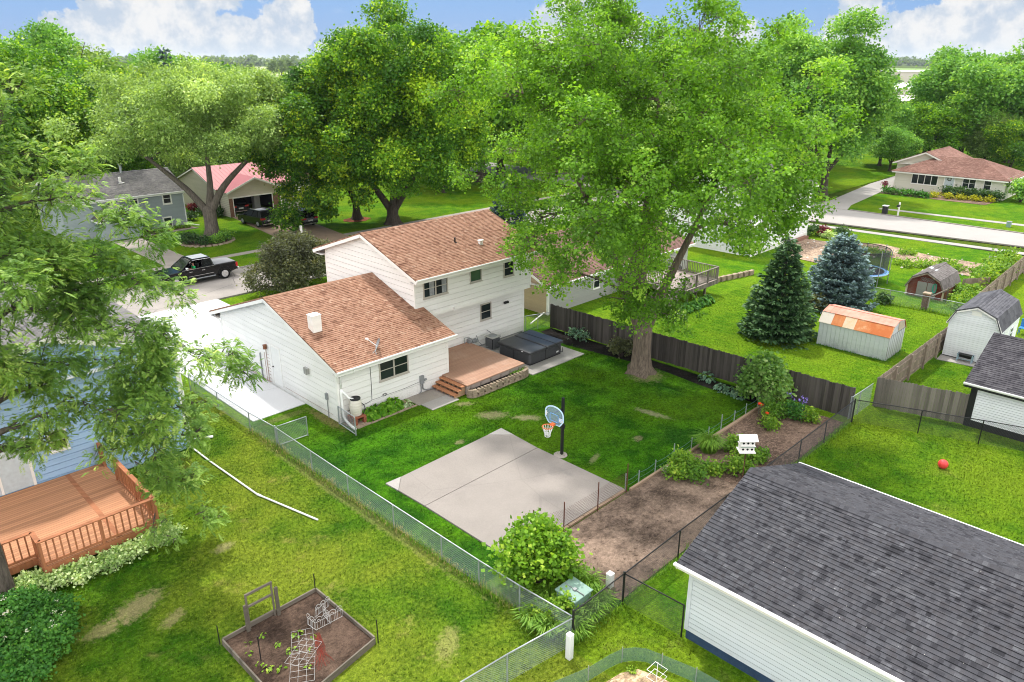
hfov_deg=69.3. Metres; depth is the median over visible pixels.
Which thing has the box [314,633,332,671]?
net bundle
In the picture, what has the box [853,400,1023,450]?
chain link fence
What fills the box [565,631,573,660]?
utility pedestal
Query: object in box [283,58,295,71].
field tree
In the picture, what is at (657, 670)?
tomato cage
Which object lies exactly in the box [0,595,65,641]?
flower heads
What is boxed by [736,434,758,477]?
bird house
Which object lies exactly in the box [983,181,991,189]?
window
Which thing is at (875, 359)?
long grass
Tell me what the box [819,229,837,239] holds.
shrub
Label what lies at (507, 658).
chain link fence
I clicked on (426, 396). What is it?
path
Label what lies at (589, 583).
day lily
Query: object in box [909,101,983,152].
background tree
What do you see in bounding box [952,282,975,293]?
weed patch
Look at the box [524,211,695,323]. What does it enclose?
ranch house
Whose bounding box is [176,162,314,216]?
red roof house
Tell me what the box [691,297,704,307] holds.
hosta plant
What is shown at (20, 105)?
background tree
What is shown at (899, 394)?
board fence
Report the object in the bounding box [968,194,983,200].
gold shrub
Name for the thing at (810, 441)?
chain link fence
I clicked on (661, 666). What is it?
green pen
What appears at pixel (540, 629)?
day lily
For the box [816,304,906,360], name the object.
metal shed
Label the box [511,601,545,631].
day lily
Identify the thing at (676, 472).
perennial
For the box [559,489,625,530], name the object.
timber edging
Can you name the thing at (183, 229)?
bed edging
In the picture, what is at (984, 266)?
weed patch
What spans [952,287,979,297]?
weed patch
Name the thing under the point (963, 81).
cottonwood
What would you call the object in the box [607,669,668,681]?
straw bed
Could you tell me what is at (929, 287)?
door
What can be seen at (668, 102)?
background tree
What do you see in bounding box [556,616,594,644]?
day lily
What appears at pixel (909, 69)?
field
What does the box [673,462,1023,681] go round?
grey garage
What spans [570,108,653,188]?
background tree
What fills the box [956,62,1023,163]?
background tree
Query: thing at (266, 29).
sky
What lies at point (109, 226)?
entry wing
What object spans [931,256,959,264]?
weed patch
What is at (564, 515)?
garden fence
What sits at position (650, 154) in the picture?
silver maple
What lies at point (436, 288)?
window
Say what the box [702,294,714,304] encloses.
hosta plant
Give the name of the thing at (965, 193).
dark hedge
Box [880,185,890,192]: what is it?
hedge
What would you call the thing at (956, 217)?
sidewalk
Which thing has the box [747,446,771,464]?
perennial
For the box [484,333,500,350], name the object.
air conditioner
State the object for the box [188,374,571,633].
chain link fence
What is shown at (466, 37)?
background tree
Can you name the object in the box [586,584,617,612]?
day lily
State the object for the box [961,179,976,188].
window
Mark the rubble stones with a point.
(895, 252)
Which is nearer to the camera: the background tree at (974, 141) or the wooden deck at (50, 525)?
the wooden deck at (50, 525)
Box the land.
[5,63,1023,255]
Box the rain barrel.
[349,396,364,416]
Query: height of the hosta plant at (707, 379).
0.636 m
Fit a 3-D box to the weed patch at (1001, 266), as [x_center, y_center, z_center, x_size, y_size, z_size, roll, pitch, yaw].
[37.692,-5.501,57.481,2.576,1.505,3.163,19,28,41]
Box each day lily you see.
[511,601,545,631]
[523,591,554,617]
[527,612,563,641]
[531,578,559,602]
[540,608,582,633]
[555,605,594,632]
[556,560,591,579]
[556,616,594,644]
[573,565,607,593]
[573,596,610,624]
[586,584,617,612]
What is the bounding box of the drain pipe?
[194,449,317,520]
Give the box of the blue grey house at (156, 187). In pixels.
[30,164,198,241]
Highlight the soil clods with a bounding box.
[577,414,819,590]
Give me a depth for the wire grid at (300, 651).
21.18 m
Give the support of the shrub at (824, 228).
on the lawn at (871, 371)
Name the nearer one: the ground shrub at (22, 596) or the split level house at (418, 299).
the ground shrub at (22, 596)
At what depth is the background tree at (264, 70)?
134.10 m
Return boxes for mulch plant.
[565,327,583,339]
[574,327,590,342]
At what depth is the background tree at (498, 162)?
112.06 m
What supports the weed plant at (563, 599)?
on the lawn at (871, 371)
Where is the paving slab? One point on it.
(360, 423)
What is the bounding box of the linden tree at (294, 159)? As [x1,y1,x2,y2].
[234,61,392,232]
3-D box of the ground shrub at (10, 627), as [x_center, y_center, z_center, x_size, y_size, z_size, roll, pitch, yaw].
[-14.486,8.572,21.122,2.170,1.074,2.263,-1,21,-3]
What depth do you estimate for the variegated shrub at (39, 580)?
23.78 m
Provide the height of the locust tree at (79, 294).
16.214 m
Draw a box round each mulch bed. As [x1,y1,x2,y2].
[186,238,228,246]
[541,328,757,402]
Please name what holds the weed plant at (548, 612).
on the lawn at (871, 371)
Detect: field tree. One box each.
[265,58,279,73]
[275,59,287,75]
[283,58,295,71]
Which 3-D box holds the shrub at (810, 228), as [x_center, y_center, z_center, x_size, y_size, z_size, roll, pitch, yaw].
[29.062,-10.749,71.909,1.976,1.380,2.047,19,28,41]
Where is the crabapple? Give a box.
[235,230,332,296]
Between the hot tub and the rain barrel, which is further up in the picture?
the hot tub
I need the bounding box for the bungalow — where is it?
[891,156,1023,199]
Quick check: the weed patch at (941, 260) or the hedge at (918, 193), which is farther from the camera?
the hedge at (918, 193)
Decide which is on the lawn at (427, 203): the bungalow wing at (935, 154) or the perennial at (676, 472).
the bungalow wing at (935, 154)
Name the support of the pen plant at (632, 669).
on the straw bed at (629, 677)
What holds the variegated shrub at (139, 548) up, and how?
on the lawn at (144, 603)
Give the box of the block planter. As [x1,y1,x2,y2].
[467,366,528,397]
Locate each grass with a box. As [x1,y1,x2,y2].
[248,427,565,643]
[568,561,621,603]
[582,421,850,641]
[652,279,971,411]
[688,428,730,453]
[811,342,905,361]
[873,298,952,316]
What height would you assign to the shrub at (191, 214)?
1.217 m
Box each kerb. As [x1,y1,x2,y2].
[118,196,655,299]
[811,209,1023,247]
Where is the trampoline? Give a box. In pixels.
[844,242,892,286]
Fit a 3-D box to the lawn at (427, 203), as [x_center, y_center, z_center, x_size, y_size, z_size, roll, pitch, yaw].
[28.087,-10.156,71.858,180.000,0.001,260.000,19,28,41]
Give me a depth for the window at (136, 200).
72.59 m
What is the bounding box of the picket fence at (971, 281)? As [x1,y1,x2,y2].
[962,277,990,289]
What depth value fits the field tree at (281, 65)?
780.83 m
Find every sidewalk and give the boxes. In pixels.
[92,192,574,281]
[808,223,1023,254]
[879,208,1023,225]
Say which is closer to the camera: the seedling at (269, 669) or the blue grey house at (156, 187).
the seedling at (269, 669)
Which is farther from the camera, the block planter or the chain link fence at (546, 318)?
the chain link fence at (546, 318)
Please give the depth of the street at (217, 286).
54.66 m
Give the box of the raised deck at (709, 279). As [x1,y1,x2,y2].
[625,256,718,305]
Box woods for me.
[114,53,1023,66]
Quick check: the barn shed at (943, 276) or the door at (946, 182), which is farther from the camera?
the door at (946, 182)
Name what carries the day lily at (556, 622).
on the lawn at (871, 371)
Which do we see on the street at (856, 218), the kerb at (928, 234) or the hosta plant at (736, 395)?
the kerb at (928, 234)
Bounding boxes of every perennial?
[659,461,693,481]
[667,444,701,467]
[681,458,712,485]
[705,456,729,476]
[721,433,742,453]
[723,453,757,476]
[729,445,757,461]
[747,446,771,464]
[756,413,782,432]
[757,397,792,419]
[773,398,808,422]
[796,406,822,424]
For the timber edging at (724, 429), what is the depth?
33.58 m
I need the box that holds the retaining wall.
[718,269,753,281]
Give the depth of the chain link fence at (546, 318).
46.85 m
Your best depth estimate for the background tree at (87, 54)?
111.99 m
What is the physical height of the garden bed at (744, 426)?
0.001 m
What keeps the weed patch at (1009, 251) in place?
on the lawn at (427, 203)
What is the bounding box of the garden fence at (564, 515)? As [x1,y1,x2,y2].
[533,464,628,531]
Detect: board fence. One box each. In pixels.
[550,304,855,417]
[872,377,969,423]
[874,326,947,406]
[979,257,1023,292]
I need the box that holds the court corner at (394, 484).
[386,428,513,490]
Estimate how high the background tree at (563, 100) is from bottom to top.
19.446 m
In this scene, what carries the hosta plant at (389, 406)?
on the planting bed at (377, 419)
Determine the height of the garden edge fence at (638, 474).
0.950 m
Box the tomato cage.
[646,661,667,681]
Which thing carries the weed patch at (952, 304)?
on the lawn at (427, 203)
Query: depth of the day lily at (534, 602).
22.61 m
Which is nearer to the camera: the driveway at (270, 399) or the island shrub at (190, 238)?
the driveway at (270, 399)
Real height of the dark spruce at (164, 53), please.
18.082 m
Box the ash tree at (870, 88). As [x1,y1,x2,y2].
[758,4,909,196]
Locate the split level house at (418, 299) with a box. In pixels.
[208,209,541,429]
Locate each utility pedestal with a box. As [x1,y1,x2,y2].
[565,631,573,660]
[606,570,614,588]
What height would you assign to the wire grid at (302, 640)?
0.005 m
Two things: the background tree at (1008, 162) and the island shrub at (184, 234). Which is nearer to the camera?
the island shrub at (184, 234)
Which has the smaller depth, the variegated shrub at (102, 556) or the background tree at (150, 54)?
the variegated shrub at (102, 556)
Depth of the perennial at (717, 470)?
30.41 m
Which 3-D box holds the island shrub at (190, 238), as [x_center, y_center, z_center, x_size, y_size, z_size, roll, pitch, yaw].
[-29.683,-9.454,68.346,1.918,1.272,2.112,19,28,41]
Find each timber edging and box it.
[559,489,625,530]
[629,402,764,490]
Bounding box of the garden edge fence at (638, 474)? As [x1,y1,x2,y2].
[625,396,758,489]
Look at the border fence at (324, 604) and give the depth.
22.73 m
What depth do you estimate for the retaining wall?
57.97 m
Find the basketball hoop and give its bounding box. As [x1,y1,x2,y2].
[542,397,564,454]
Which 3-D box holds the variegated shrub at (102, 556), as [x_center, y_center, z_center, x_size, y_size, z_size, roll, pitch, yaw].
[-13.604,7.415,24.688,1.190,0.762,1.358,19,28,41]
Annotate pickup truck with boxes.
[152,253,238,287]
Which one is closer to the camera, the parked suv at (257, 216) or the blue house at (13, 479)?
the blue house at (13, 479)
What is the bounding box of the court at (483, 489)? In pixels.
[399,435,622,551]
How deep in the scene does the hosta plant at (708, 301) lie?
51.57 m
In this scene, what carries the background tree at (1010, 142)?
on the lawn at (427, 203)
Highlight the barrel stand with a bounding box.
[347,413,366,425]
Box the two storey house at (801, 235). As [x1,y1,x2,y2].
[666,164,818,256]
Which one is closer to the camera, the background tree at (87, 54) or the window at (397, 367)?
the window at (397, 367)
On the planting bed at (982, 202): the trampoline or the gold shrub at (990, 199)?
the gold shrub at (990, 199)
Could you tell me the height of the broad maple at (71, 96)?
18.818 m
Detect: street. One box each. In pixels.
[112,192,641,315]
[413,162,1023,245]
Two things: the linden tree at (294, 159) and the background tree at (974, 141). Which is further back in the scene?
the background tree at (974, 141)
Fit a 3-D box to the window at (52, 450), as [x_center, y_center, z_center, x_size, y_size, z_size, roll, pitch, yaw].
[-17.595,3.853,28.734,0.085,0.945,0.710,19,28,41]
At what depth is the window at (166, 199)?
74.70 m
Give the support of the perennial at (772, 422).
on the garden bed at (744, 426)
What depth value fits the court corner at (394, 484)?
30.15 m
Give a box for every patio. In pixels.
[480,333,583,374]
[937,354,974,366]
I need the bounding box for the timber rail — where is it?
[931,287,948,301]
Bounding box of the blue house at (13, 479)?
[0,280,189,496]
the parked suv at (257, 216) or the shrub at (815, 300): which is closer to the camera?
the shrub at (815, 300)
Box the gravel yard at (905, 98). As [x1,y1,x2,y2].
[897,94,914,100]
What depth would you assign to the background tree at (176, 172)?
94.86 m
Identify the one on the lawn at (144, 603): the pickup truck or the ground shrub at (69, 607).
the ground shrub at (69, 607)
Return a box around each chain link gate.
[276,416,308,444]
[337,406,356,435]
[624,574,684,636]
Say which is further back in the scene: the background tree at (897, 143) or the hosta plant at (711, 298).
the background tree at (897, 143)
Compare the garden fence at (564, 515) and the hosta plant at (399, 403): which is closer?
the garden fence at (564, 515)
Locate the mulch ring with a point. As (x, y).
(351, 220)
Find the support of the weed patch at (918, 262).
on the rubble bed at (810, 252)
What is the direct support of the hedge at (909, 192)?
on the planting bed at (982, 202)
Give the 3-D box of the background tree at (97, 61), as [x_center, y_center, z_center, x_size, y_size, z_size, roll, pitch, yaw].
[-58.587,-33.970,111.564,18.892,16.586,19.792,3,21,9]
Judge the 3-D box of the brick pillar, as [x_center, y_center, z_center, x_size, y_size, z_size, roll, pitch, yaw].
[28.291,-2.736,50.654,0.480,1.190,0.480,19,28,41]
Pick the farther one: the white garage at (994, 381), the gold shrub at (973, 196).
the gold shrub at (973, 196)
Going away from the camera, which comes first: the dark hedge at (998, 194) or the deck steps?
the deck steps
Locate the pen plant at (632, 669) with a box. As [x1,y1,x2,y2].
[626,665,636,674]
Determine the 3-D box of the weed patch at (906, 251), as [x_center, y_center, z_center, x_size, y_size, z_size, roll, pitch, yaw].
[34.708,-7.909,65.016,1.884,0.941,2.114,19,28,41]
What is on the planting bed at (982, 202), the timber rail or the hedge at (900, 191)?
the hedge at (900, 191)
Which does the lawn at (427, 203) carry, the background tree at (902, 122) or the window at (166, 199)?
the background tree at (902, 122)
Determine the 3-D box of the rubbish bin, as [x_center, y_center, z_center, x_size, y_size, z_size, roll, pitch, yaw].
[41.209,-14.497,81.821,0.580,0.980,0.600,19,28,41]
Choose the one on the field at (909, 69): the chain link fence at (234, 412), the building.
the building
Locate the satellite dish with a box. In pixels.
[365,338,379,352]
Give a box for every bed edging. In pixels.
[144,227,198,236]
[357,404,416,428]
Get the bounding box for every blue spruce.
[489,180,530,236]
[805,232,878,313]
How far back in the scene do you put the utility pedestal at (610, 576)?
23.87 m
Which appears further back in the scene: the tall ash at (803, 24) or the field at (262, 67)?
the field at (262, 67)
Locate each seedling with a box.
[262,664,273,672]
[291,630,303,638]
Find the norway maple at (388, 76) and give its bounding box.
[278,0,502,225]
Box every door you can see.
[0,437,36,495]
[269,344,283,387]
[915,281,926,296]
[926,283,936,298]
[942,177,955,188]
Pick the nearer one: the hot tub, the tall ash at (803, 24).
the hot tub
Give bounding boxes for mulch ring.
[343,217,370,221]
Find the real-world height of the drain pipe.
0.366 m
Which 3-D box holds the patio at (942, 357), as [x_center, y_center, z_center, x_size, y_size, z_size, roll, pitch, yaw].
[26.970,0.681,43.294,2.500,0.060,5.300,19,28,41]
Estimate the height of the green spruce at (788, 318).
6.736 m
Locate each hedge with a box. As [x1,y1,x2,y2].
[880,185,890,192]
[887,185,898,193]
[895,188,906,195]
[902,188,914,195]
[911,189,924,196]
[920,190,931,198]
[938,184,959,194]
[947,184,962,195]
[957,186,971,198]
[964,186,981,198]
[972,188,991,197]
[980,188,995,197]
[984,190,1006,201]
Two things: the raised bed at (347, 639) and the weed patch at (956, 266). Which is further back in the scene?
the weed patch at (956, 266)
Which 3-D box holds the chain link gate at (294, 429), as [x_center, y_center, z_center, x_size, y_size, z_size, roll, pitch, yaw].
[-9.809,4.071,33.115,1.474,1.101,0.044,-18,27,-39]
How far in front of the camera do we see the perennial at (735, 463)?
30.40 m
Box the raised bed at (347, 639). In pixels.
[222,588,375,681]
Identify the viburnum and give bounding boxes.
[733,346,797,405]
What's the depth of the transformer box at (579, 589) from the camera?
22.80 m
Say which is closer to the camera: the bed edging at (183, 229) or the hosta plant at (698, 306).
the hosta plant at (698, 306)
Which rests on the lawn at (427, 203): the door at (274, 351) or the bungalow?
the bungalow
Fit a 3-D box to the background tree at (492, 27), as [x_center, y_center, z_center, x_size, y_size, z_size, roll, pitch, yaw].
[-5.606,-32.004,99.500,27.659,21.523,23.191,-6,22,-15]
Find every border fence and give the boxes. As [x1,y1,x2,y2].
[307,613,315,629]
[315,597,327,614]
[315,606,342,629]
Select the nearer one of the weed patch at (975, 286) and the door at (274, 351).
the door at (274, 351)
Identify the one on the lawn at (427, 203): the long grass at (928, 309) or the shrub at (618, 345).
the long grass at (928, 309)
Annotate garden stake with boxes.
[257,636,261,660]
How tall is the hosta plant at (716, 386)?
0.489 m
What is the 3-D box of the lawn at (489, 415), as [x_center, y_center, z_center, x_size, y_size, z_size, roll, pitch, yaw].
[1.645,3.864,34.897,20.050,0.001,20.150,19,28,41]
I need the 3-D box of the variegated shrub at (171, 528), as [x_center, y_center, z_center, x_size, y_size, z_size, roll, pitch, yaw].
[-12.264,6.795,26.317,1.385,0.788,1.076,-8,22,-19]
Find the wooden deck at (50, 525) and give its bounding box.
[0,442,159,574]
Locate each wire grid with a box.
[285,638,320,666]
[289,651,314,681]
[291,628,313,653]
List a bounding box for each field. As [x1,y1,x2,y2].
[135,66,301,76]
[888,68,929,69]
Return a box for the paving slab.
[353,420,369,426]
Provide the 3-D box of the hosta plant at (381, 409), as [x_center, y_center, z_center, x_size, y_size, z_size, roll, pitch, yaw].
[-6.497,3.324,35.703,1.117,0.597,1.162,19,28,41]
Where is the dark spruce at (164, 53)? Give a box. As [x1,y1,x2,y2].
[157,47,173,69]
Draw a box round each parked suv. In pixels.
[233,198,248,211]
[237,207,274,226]
[285,207,317,225]
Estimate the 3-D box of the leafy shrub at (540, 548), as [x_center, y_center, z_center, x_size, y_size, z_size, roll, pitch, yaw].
[0.817,6.859,23.702,3.091,2.451,3.402,19,28,41]
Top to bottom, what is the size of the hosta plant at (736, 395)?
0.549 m
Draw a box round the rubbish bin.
[881,205,889,213]
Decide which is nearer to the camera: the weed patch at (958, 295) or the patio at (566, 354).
the patio at (566, 354)
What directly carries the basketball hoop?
on the lawn at (489, 415)
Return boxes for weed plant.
[529,591,566,629]
[543,585,580,628]
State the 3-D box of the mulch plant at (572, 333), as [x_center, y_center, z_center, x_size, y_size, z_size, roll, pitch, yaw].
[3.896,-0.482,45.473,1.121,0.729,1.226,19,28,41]
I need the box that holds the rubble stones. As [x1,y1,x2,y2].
[797,239,968,275]
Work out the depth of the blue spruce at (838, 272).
49.76 m
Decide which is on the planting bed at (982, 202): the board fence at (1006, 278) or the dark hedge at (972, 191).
the dark hedge at (972, 191)
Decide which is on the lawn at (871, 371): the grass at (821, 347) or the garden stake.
the grass at (821, 347)
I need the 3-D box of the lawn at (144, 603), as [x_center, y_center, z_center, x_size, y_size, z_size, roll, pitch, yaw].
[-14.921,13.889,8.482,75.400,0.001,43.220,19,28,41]
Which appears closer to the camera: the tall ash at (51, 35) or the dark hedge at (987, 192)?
the dark hedge at (987, 192)
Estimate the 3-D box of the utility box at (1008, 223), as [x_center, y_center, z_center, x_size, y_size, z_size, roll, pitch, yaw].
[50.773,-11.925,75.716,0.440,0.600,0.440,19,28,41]
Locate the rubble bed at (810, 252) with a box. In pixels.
[791,239,982,275]
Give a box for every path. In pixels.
[406,388,446,405]
[421,394,458,409]
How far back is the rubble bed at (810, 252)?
64.98 m
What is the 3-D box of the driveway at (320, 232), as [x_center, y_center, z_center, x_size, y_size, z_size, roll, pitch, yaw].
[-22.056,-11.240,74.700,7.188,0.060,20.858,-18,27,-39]
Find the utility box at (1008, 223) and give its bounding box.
[1006,221,1012,227]
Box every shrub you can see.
[0,583,72,626]
[0,592,16,619]
[0,612,53,663]
[0,626,9,658]
[0,633,59,681]
[8,613,86,662]
[13,569,41,592]
[16,589,85,624]
[23,566,59,589]
[42,558,83,592]
[62,552,102,589]
[82,550,126,575]
[101,542,136,572]
[120,534,153,559]
[130,529,167,549]
[154,521,187,543]
[179,231,192,242]
[180,231,200,246]
[185,203,197,211]
[186,210,199,219]
[192,233,210,245]
[206,233,224,243]
[214,230,236,241]
[215,228,234,236]
[216,205,224,216]
[481,507,594,596]
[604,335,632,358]
[807,223,821,235]
[808,292,829,309]
[817,224,831,235]
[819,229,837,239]
[832,223,852,235]
[875,291,894,304]
[929,190,940,197]
[941,192,955,198]
[954,194,969,199]
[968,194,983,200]
[981,194,995,201]
[1004,177,1023,202]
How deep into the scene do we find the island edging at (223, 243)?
68.11 m
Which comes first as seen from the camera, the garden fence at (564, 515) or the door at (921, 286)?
the garden fence at (564, 515)
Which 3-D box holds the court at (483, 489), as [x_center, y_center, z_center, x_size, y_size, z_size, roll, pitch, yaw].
[-0.284,5.819,29.749,7.120,0.120,6.520,19,28,41]
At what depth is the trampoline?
55.57 m
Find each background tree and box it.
[0,68,52,211]
[20,164,106,179]
[34,43,140,74]
[65,57,177,98]
[82,147,162,174]
[121,44,190,71]
[153,135,218,176]
[168,53,246,73]
[182,147,257,164]
[215,65,280,82]
[276,71,298,88]
[405,17,544,182]
[441,141,488,192]
[454,30,491,176]
[485,46,557,171]
[512,38,580,167]
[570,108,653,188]
[578,42,671,102]
[612,92,696,144]
[718,29,800,136]
[862,126,925,170]
[867,102,919,165]
[902,97,943,152]
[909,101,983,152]
[950,109,1014,162]
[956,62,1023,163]
[980,116,1023,168]
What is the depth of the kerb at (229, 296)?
54.31 m
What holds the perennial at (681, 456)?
on the garden bed at (655, 534)
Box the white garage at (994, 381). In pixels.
[963,332,1023,441]
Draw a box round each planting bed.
[141,226,193,236]
[344,400,413,429]
[881,191,999,204]
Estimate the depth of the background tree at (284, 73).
125.44 m
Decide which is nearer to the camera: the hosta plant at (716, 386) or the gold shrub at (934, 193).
the hosta plant at (716, 386)
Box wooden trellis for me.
[243,581,280,631]
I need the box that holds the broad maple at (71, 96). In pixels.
[0,34,144,187]
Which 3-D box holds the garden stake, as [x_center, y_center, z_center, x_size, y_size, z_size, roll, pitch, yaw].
[-7.110,8.716,20.868,0.024,1.000,0.024,19,28,41]
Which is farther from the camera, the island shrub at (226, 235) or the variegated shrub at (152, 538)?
the island shrub at (226, 235)
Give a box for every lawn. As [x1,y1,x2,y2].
[0,142,1023,331]
[1,382,611,681]
[181,203,949,644]
[247,325,758,607]
[574,331,1023,681]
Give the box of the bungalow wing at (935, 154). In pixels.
[892,146,971,168]
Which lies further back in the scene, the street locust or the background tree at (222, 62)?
the background tree at (222, 62)
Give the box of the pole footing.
[554,451,566,458]
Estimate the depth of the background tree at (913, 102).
128.95 m
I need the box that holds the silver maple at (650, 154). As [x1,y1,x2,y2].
[417,0,874,378]
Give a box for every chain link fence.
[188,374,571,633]
[460,618,571,681]
[524,312,549,330]
[572,398,855,632]
[848,383,873,418]
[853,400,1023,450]
[873,287,963,314]
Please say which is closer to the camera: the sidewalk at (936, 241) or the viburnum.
the viburnum
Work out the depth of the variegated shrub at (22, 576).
23.62 m
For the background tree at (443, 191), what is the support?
on the lawn at (427, 203)
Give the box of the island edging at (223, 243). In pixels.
[180,236,235,247]
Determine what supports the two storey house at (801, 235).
on the lawn at (427, 203)
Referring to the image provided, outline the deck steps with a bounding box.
[432,376,465,397]
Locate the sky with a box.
[0,0,1023,60]
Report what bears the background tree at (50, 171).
on the lawn at (427, 203)
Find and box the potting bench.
[956,352,973,363]
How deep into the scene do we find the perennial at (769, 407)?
35.06 m
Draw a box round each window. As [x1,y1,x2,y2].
[47,429,70,454]
[128,198,139,206]
[162,194,171,204]
[162,216,172,225]
[378,355,409,382]
[423,278,448,299]
[469,269,482,283]
[480,302,491,321]
[503,261,514,277]
[593,276,599,289]
[910,174,938,185]
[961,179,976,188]
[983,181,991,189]
[1009,325,1013,335]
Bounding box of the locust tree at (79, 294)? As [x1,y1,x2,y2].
[0,56,267,598]
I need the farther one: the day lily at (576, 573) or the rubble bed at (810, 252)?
the rubble bed at (810, 252)
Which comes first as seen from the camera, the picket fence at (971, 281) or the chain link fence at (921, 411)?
the chain link fence at (921, 411)
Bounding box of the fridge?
[251,195,260,207]
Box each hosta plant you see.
[360,407,380,421]
[368,403,388,416]
[378,401,396,414]
[386,396,403,410]
[403,399,413,407]
[680,303,691,313]
[683,301,695,311]
[686,301,701,309]
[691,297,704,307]
[698,296,711,305]
[698,370,715,383]
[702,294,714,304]
[712,383,729,392]
[722,387,737,396]
[732,389,746,400]
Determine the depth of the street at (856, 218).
76.90 m
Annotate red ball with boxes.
[938,459,948,468]
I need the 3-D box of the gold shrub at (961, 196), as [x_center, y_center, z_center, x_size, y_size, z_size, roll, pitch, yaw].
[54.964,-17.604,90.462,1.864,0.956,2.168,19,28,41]
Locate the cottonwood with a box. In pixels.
[901,38,1023,152]
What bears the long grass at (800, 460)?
on the lawn at (707, 664)
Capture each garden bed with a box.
[565,468,735,598]
[689,401,842,484]
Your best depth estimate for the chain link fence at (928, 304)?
50.57 m
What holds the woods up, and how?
on the land
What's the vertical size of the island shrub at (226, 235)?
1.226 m
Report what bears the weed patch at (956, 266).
on the rubble bed at (810, 252)
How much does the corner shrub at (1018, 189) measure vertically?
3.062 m
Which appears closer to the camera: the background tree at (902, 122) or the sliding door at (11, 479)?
the sliding door at (11, 479)
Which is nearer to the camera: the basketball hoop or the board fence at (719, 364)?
the basketball hoop
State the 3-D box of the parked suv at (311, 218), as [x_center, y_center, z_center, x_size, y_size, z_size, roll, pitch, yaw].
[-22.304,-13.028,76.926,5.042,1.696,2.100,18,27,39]
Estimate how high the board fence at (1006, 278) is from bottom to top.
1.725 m
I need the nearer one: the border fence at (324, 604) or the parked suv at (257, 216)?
the border fence at (324, 604)
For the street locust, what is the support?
on the mulch bed at (211, 243)
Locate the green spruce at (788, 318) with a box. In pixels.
[736,236,818,350]
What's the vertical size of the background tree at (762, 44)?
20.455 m
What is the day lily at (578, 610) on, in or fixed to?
on the lawn at (871, 371)
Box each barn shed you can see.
[904,262,960,300]
[942,289,1022,362]
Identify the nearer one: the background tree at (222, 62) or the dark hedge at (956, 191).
the dark hedge at (956, 191)
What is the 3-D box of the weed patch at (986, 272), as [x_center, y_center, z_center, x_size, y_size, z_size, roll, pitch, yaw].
[35.384,-4.704,55.468,2.262,1.735,3.099,11,24,27]
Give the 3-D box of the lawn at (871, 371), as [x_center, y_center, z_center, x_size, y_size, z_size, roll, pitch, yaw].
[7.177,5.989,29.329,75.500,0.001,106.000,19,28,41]
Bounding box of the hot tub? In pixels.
[497,330,562,365]
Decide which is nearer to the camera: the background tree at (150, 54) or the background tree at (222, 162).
the background tree at (222, 162)
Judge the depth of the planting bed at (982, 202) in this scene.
89.94 m
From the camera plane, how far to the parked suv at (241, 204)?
81.70 m
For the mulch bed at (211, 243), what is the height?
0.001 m
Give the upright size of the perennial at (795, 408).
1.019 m
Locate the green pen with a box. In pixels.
[588,647,696,681]
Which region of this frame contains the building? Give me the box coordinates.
[880,70,923,82]
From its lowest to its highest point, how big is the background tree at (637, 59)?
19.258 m
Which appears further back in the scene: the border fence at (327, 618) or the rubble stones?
the rubble stones
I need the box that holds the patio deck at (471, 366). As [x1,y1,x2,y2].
[442,342,524,394]
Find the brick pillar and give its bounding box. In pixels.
[921,291,931,309]
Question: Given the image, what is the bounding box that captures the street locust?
[35,51,311,235]
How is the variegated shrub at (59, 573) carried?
on the lawn at (144, 603)
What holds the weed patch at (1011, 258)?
on the lawn at (427, 203)
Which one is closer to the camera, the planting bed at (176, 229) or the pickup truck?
the pickup truck
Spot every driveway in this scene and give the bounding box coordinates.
[115,238,187,265]
[138,299,305,421]
[232,215,347,243]
[813,176,894,209]
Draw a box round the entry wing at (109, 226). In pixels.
[91,202,143,240]
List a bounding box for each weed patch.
[892,257,915,267]
[895,246,917,255]
[912,255,938,267]
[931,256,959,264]
[946,289,971,303]
[947,294,971,309]
[948,261,970,271]
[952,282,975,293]
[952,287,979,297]
[956,288,978,296]
[968,261,1003,276]
[968,263,1000,285]
[968,283,985,293]
[980,259,1018,276]
[982,254,1010,265]
[988,246,1021,257]
[994,253,1022,265]
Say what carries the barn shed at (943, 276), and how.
on the lawn at (427, 203)
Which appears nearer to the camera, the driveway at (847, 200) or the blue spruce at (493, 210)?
the blue spruce at (493, 210)
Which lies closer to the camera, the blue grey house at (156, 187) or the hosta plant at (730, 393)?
the hosta plant at (730, 393)
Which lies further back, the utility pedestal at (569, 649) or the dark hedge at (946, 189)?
the dark hedge at (946, 189)
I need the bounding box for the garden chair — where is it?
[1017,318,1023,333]
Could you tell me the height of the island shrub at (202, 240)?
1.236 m
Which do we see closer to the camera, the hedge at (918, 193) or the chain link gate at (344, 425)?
the chain link gate at (344, 425)
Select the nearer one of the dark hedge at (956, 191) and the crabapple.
the crabapple
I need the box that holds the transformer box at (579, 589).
[555,576,592,613]
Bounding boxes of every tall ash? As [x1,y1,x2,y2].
[0,17,121,81]
[737,8,841,112]
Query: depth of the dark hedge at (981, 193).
89.94 m
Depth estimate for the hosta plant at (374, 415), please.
35.09 m
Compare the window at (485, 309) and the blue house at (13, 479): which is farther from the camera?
the window at (485, 309)

